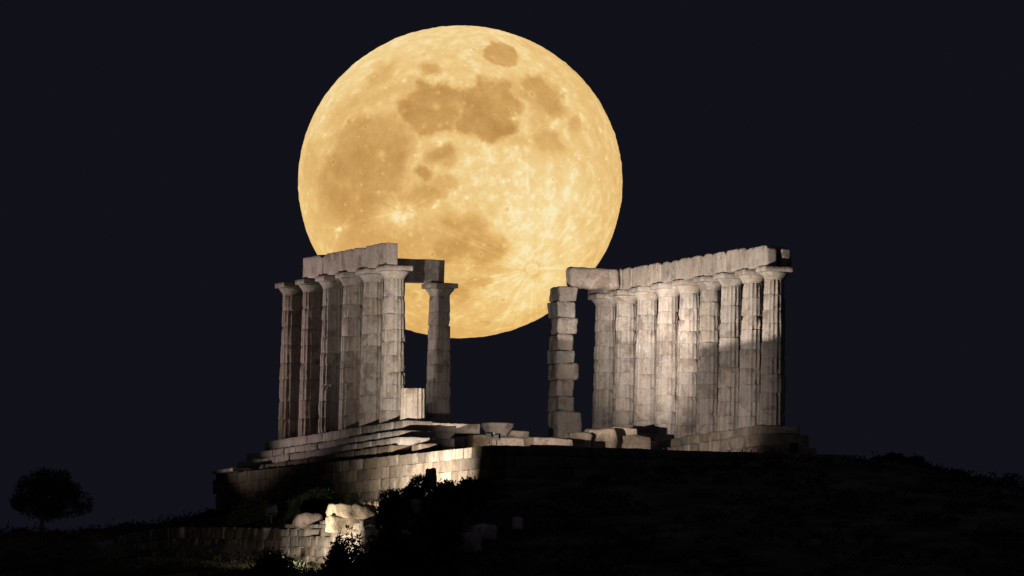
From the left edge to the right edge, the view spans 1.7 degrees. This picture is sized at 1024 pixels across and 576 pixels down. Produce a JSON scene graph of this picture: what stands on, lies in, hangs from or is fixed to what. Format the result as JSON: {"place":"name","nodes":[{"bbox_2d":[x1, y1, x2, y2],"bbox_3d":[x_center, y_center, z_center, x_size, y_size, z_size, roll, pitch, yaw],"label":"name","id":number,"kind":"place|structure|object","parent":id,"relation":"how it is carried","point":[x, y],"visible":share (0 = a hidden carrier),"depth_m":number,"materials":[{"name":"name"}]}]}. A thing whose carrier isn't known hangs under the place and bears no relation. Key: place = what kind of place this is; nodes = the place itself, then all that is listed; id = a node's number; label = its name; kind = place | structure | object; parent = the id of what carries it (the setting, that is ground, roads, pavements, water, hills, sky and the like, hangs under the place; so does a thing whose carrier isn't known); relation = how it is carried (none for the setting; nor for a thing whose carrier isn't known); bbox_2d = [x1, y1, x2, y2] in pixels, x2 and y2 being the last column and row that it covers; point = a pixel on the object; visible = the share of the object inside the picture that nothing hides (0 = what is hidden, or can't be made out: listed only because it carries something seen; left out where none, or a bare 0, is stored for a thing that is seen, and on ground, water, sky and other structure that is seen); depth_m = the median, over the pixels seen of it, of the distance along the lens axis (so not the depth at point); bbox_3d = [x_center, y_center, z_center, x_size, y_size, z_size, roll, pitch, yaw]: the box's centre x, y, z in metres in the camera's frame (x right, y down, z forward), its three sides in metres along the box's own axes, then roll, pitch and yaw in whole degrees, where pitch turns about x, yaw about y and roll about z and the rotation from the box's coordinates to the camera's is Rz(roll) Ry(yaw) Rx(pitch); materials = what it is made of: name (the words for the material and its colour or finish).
{"place":"outdoors","nodes":[
{"label":"outdoors","id":0,"kind":"place"},
{"bbox_2d":[298,25,622,337],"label":"moon","id":1,"kind":"object","parent":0,"point":[485,163],"visible":0.92,"depth_m":29899.27,"materials":[{"name":"yellow stone"}]},
{"bbox_2d":[0,457,1023,575],"bbox_3d":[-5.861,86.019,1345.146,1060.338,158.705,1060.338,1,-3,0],"label":"hillside","id":2,"kind":"structure","parent":0,"point":[670,499],"depth_m":1317.86,"materials":[{"name":"black plant"}]},
{"bbox_2d":[8,467,93,535],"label":"tree","id":3,"kind":"object","parent":2,"relation":"on","point":[52,506],"visible":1,"depth_m":1354.65,"materials":[{"name":"green plant"}]},
{"bbox_2d":[116,521,132,528],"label":"shrub","id":4,"kind":"object","parent":2,"relation":"on","point":[126,523],"visible":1,"depth_m":1356.89,"materials":[{"name":"green plant"}]},
{"bbox_2d":[193,508,224,522],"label":"shrub","id":5,"kind":"object","parent":2,"relation":"on","point":[214,513],"visible":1,"depth_m":1353.70,"materials":[{"name":"green plant"}]},
{"bbox_2d":[225,495,276,527],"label":"shrub","id":6,"kind":"object","parent":2,"relation":"on","point":[251,511],"visible":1,"depth_m":1335.55,"materials":[{"name":"green plant"}]},
{"bbox_2d":[114,519,424,563],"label":"retaining wall","id":7,"kind":"structure","parent":2,"relation":"on","point":[306,545],"depth_m":1332.22,"materials":[{"name":"stone"}]},
{"bbox_2d":[266,504,277,523],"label":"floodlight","id":8,"kind":"object","parent":7,"relation":"on","point":[271,508],"visible":1,"depth_m":1330.73,"materials":[{"name":"metal"}]},
{"bbox_2d":[292,512,322,528],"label":"boulder","id":9,"kind":"object","parent":7,"relation":"on","point":[302,520],"visible":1,"depth_m":1325.38,"materials":[{"name":"stone"}]},
{"bbox_2d":[326,503,376,519],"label":"boulder","id":10,"kind":"object","parent":7,"relation":"on","point":[357,511],"visible":1,"depth_m":1320.04,"materials":[{"name":"stone"}]},
{"bbox_2d":[241,546,299,575],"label":"shrub","id":11,"kind":"object","parent":2,"relation":"on","point":[271,563],"visible":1,"depth_m":1313.68,"materials":[{"name":"green plant"}]},
{"bbox_2d":[283,493,309,528],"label":"shrub","id":12,"kind":"object","parent":2,"relation":"on","point":[295,506],"visible":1,"depth_m":1329.27,"materials":[{"name":"green plant"}]},
{"bbox_2d":[299,486,338,519],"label":"shrub","id":13,"kind":"object","parent":2,"relation":"on","point":[314,501],"visible":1,"depth_m":1328.13,"materials":[{"name":"green plant"}]},
{"bbox_2d":[317,524,367,575],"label":"shrub","id":14,"kind":"object","parent":2,"relation":"on","point":[340,560],"visible":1,"depth_m":1310.36,"materials":[{"name":"green plant"}]},
{"bbox_2d":[213,421,479,493],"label":"stepped platform","id":15,"kind":"structure","parent":2,"relation":"on","point":[388,439],"depth_m":1350.07,"materials":[{"name":"stone"}]},
{"bbox_2d":[275,282,302,439],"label":"column","id":16,"kind":"structure","parent":15,"relation":"on","point":[290,366],"depth_m":1361.76,"materials":[{"name":"stone"}]},
{"bbox_2d":[295,279,322,435],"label":"column","id":17,"kind":"structure","parent":15,"relation":"on","point":[312,322],"depth_m":1359.37,"materials":[{"name":"stone"}]},
{"bbox_2d":[315,275,343,433],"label":"column","id":18,"kind":"structure","parent":15,"relation":"on","point":[330,358],"depth_m":1356.98,"materials":[{"name":"stone"}]},
{"bbox_2d":[303,255,324,278],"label":"architrave block","id":19,"kind":"structure","parent":18,"relation":"on","point":[312,267],"depth_m":1358.50,"materials":[{"name":"stone"}]},
{"bbox_2d":[335,272,363,430],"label":"column","id":20,"kind":"structure","parent":15,"relation":"on","point":[351,337],"depth_m":1354.59,"materials":[{"name":"stone"}]},
{"bbox_2d":[355,268,383,426],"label":"column","id":21,"kind":"structure","parent":15,"relation":"on","point":[371,344],"depth_m":1352.20,"materials":[{"name":"stone"}]},
{"bbox_2d":[323,248,364,275],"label":"architrave block","id":22,"kind":"structure","parent":21,"relation":"on","point":[350,260],"depth_m":1354.87,"materials":[{"name":"stone"}]},
{"bbox_2d":[376,265,412,423],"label":"column","id":23,"kind":"structure","parent":15,"relation":"on","point":[392,382],"depth_m":1349.83,"materials":[{"name":"stone"}]},
{"bbox_2d":[364,243,397,268],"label":"architrave block","id":24,"kind":"structure","parent":23,"relation":"on","point":[379,254],"depth_m":1350.45,"materials":[{"name":"stone"}]},
{"bbox_2d":[400,388,425,420],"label":"column stump","id":25,"kind":"object","parent":15,"relation":"on","point":[412,404],"visible":1,"depth_m":1347.27,"materials":[{"name":"stone"}]},
{"bbox_2d":[421,283,457,422],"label":"column","id":26,"kind":"structure","parent":15,"relation":"on","point":[438,391],"depth_m":1360.65,"materials":[{"name":"stone"}]},
{"bbox_2d":[397,258,444,283],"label":"architrave block","id":27,"kind":"structure","parent":26,"relation":"on","point":[424,271],"depth_m":1360.68,"materials":[{"name":"stone"}]},
{"bbox_2d":[325,515,374,534],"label":"boulder","id":28,"kind":"object","parent":2,"relation":"on","point":[335,524],"visible":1,"depth_m":1319.97,"materials":[{"name":"stone"}]},
{"bbox_2d":[346,492,361,502],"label":"shrub","id":29,"kind":"object","parent":2,"relation":"on","point":[351,498],"visible":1,"depth_m":1325.58,"materials":[{"name":"green plant"}]},
{"bbox_2d":[362,509,403,563],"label":"shrub","id":30,"kind":"object","parent":2,"relation":"on","point":[393,521],"visible":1,"depth_m":1309.95,"materials":[{"name":"green plant"}]},
{"bbox_2d":[376,487,413,522],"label":"shrub","id":31,"kind":"object","parent":2,"relation":"on","point":[392,503],"visible":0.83,"depth_m":1323.72,"materials":[{"name":"green plant"}]},
{"bbox_2d":[344,525,455,575],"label":"shrub","id":32,"kind":"object","parent":2,"relation":"on","point":[388,558],"visible":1,"depth_m":1306.01,"materials":[{"name":"green plant"}]},
{"bbox_2d":[401,472,430,518],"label":"shrub","id":33,"kind":"object","parent":2,"relation":"on","point":[416,488],"visible":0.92,"depth_m":1324.70,"materials":[{"name":"green plant"}]},
{"bbox_2d":[412,443,441,453],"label":"fallen block","id":34,"kind":"object","parent":2,"relation":"on","point":[424,448],"depth_m":1340.75,"materials":[{"name":"stone"}]},
{"bbox_2d":[425,468,436,488],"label":"standing stone","id":35,"kind":"object","parent":2,"relation":"on","point":[431,474],"visible":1,"depth_m":1330.36,"materials":[{"name":"stone"}]},
{"bbox_2d":[418,478,467,514],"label":"shrub","id":36,"kind":"object","parent":2,"relation":"on","point":[447,493],"visible":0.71,"depth_m":1324.51,"materials":[{"name":"green plant"}]},
{"bbox_2d":[457,532,481,553],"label":"boulder","id":37,"kind":"object","parent":2,"relation":"on","point":[471,540],"visible":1,"depth_m":1311.23,"materials":[{"name":"stone"}]},
{"bbox_2d":[455,472,488,508],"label":"shrub","id":38,"kind":"object","parent":2,"relation":"on","point":[474,489],"visible":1,"depth_m":1325.37,"materials":[{"name":"green plant"}]},
{"bbox_2d":[466,434,491,447],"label":"fallen block","id":39,"kind":"object","parent":2,"relation":"on","point":[476,440],"depth_m":1341.62,"materials":[{"name":"stone"}]},
{"bbox_2d":[470,524,497,541],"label":"boulder","id":40,"kind":"object","parent":2,"relation":"on","point":[487,532],"visible":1,"depth_m":1313.03,"materials":[{"name":"stone"}]},
{"bbox_2d":[485,432,492,442],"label":"floodlight","id":41,"kind":"object","parent":2,"relation":"on","point":[489,434],"visible":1,"depth_m":1332.90,"materials":[{"name":"metal"}]},
{"bbox_2d":[494,433,500,444],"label":"floodlight","id":42,"kind":"object","parent":2,"relation":"on","point":[497,435],"visible":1,"depth_m":1333.30,"materials":[{"name":"metal"}]},
{"bbox_2d":[0,449,1023,575],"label":"scrub","id":43,"kind":"object","parent":2,"relation":"on","point":[956,473],"visible":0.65,"depth_m":1320.94,"materials":[{"name":"black plant"}]},
{"bbox_2d":[465,436,561,447],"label":"foundation","id":44,"kind":"object","parent":2,"relation":"on","point":[505,437],"visible":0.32,"depth_m":1347.41,"materials":[{"name":"stone"}]},
{"bbox_2d":[481,423,513,435],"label":"fallen capital","id":45,"kind":"object","parent":44,"relation":"on","point":[503,429],"visible":0.8,"depth_m":1348.21,"materials":[{"name":"stone"}]},
{"bbox_2d":[492,437,523,445],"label":"fallen slab","id":46,"kind":"object","parent":44,"relation":"on","point":[512,441],"depth_m":1347.00,"materials":[{"name":"stone"}]},
{"bbox_2d":[508,430,528,436],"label":"fallen slab","id":47,"kind":"object","parent":44,"relation":"on","point":[513,433],"depth_m":1349.25,"materials":[{"name":"stone"}]},
{"bbox_2d":[512,517,522,529],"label":"boulder","id":48,"kind":"object","parent":2,"relation":"on","point":[517,523],"visible":1,"depth_m":1315.56,"materials":[{"name":"stone"}]},
{"bbox_2d":[215,445,855,511],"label":"terrace wall","id":49,"kind":"structure","parent":2,"relation":"on","point":[506,466],"depth_m":1334.36,"materials":[{"name":"stone"}]},
{"bbox_2d":[212,468,250,473],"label":"coping slab","id":50,"kind":"structure","parent":49,"relation":"on","point":[229,470],"depth_m":1360.29,"materials":[{"name":"stone"}]},
{"bbox_2d":[523,437,572,445],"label":"fallen slab","id":51,"kind":"object","parent":2,"relation":"on","point":[528,441],"depth_m":1346.09,"materials":[{"name":"stone"}]},
{"bbox_2d":[564,432,591,446],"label":"fallen block","id":52,"kind":"object","parent":2,"relation":"on","point":[580,438],"depth_m":1351.11,"materials":[{"name":"stone"}]},
{"bbox_2d":[530,445,663,449],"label":"terrace curb","id":53,"kind":"structure","parent":2,"relation":"on","point":[591,447],"depth_m":1332.77,"materials":[{"name":"stone"}]},
{"bbox_2d":[584,428,617,447],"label":"fallen block","id":54,"kind":"object","parent":2,"relation":"on","point":[603,437],"depth_m":1352.14,"materials":[{"name":"stone"}]},
{"bbox_2d":[611,427,636,435],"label":"fallen block","id":55,"kind":"object","parent":2,"relation":"on","point":[624,431],"depth_m":1353.74,"materials":[{"name":"stone"}]},
{"bbox_2d":[616,434,650,448],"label":"fallen block","id":56,"kind":"object","parent":2,"relation":"on","point":[636,441],"depth_m":1353.25,"materials":[{"name":"stone"}]},
{"bbox_2d":[651,425,816,453],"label":"foundation strip","id":57,"kind":"object","parent":2,"relation":"on","point":[764,439],"visible":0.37,"depth_m":1346.80,"materials":[{"name":"stone"}]},
{"bbox_2d":[608,290,636,428],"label":"column","id":58,"kind":"structure","parent":57,"relation":"on","point":[624,367],"depth_m":1363.55,"materials":[{"name":"stone"}]},
{"bbox_2d":[650,283,679,440],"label":"column","id":59,"kind":"structure","parent":57,"relation":"on","point":[665,396],"depth_m":1358.68,"materials":[{"name":"stone"}]},
{"bbox_2d":[671,280,700,438],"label":"column","id":60,"kind":"structure","parent":57,"relation":"on","point":[689,291],"depth_m":1356.27,"materials":[{"name":"stone"}]},
{"bbox_2d":[661,260,678,283],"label":"architrave block","id":61,"kind":"structure","parent":60,"relation":"on","point":[669,271],"depth_m":1357.84,"materials":[{"name":"stone"}]},
{"bbox_2d":[678,255,704,279],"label":"architrave block","id":62,"kind":"structure","parent":60,"relation":"on","point":[690,268],"depth_m":1355.46,"materials":[{"name":"stone"}]},
{"bbox_2d":[692,276,721,434],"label":"column","id":63,"kind":"structure","parent":57,"relation":"on","point":[708,365],"depth_m":1353.88,"materials":[{"name":"stone"}]},
{"bbox_2d":[713,273,742,431],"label":"column","id":64,"kind":"structure","parent":57,"relation":"on","point":[731,318],"depth_m":1351.46,"materials":[{"name":"stone"}]},
{"bbox_2d":[703,251,727,275],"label":"architrave block","id":65,"kind":"structure","parent":64,"relation":"on","point":[713,263],"depth_m":1352.69,"materials":[{"name":"stone"}]},
{"bbox_2d":[735,269,763,427],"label":"column","id":66,"kind":"structure","parent":57,"relation":"on","point":[752,280],"depth_m":1349.05,"materials":[{"name":"stone"}]},
{"bbox_2d":[726,248,754,272],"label":"architrave block","id":67,"kind":"structure","parent":66,"relation":"on","point":[736,259],"depth_m":1350.13,"materials":[{"name":"stone"}]},
{"bbox_2d":[756,266,792,425],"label":"column","id":68,"kind":"structure","parent":57,"relation":"on","point":[772,394],"depth_m":1346.65,"materials":[{"name":"stone"}]},
{"bbox_2d":[747,245,776,269],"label":"architrave block","id":69,"kind":"structure","parent":68,"relation":"on","point":[763,255],"depth_m":1347.17,"materials":[{"name":"stone"}]},
{"bbox_2d":[788,443,797,453],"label":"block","id":70,"kind":"structure","parent":2,"relation":"on","point":[793,447],"depth_m":1342.36,"materials":[{"name":"stone"}]},
{"bbox_2d":[872,452,911,463],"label":"shrub","id":71,"kind":"object","parent":2,"relation":"on","point":[892,455],"visible":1,"depth_m":1336.08,"materials":[{"name":"black plant"}]},
{"bbox_2d":[909,453,930,467],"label":"shrub","id":72,"kind":"object","parent":2,"relation":"on","point":[915,459],"visible":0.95,"depth_m":1339.45,"materials":[{"name":"black plant"}]},
{"bbox_2d":[999,472,1023,488],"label":"shrub","id":73,"kind":"object","parent":2,"relation":"on","point":[1012,477],"visible":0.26,"depth_m":1342.78,"materials":[{"name":"black plant"}]},
{"bbox_2d":[0,0,1023,533],"label":"sky","id":74,"kind":"structure","parent":0,"point":[151,218],"materials":[{"name":"black"}]},
{"bbox_2d":[547,286,581,438],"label":"square pier","id":75,"kind":"structure","parent":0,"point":[564,417],"depth_m":1362.43,"materials":[{"name":"stone"}]},
{"bbox_2d":[566,267,618,289],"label":"architrave block","id":76,"kind":"structure","parent":75,"relation":"on","point":[590,278],"depth_m":1362.94,"materials":[{"name":"stone"}]},
{"bbox_2d":[588,293,615,428],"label":"column","id":77,"kind":"structure","parent":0,"point":[604,355],"depth_m":1365.96,"materials":[{"name":"stone"}]},
{"bbox_2d":[586,268,625,294],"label":"architrave block","id":78,"kind":"structure","parent":77,"relation":"on","point":[600,291],"depth_m":1365.24,"materials":[{"name":"stone"}]},
{"bbox_2d":[622,267,633,289],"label":"architrave block","id":79,"kind":"structure","parent":78,"relation":"attached to","point":[626,278],"depth_m":1362.74,"materials":[{"name":"stone"}]},
{"bbox_2d":[629,286,657,441],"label":"column","id":80,"kind":"structure","parent":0,"point":[645,345],"depth_m":1361.11,"materials":[{"name":"stone"}]},
{"bbox_2d":[632,262,662,287],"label":"architrave block","id":81,"kind":"structure","parent":80,"relation":"on","point":[646,275],"depth_m":1360.50,"materials":[{"name":"stone"}]},
{"bbox_2d":[776,246,791,266],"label":"architrave block","id":82,"kind":"structure","parent":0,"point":[783,256],"depth_m":1347.04,"materials":[{"name":"stone"}]}
]}

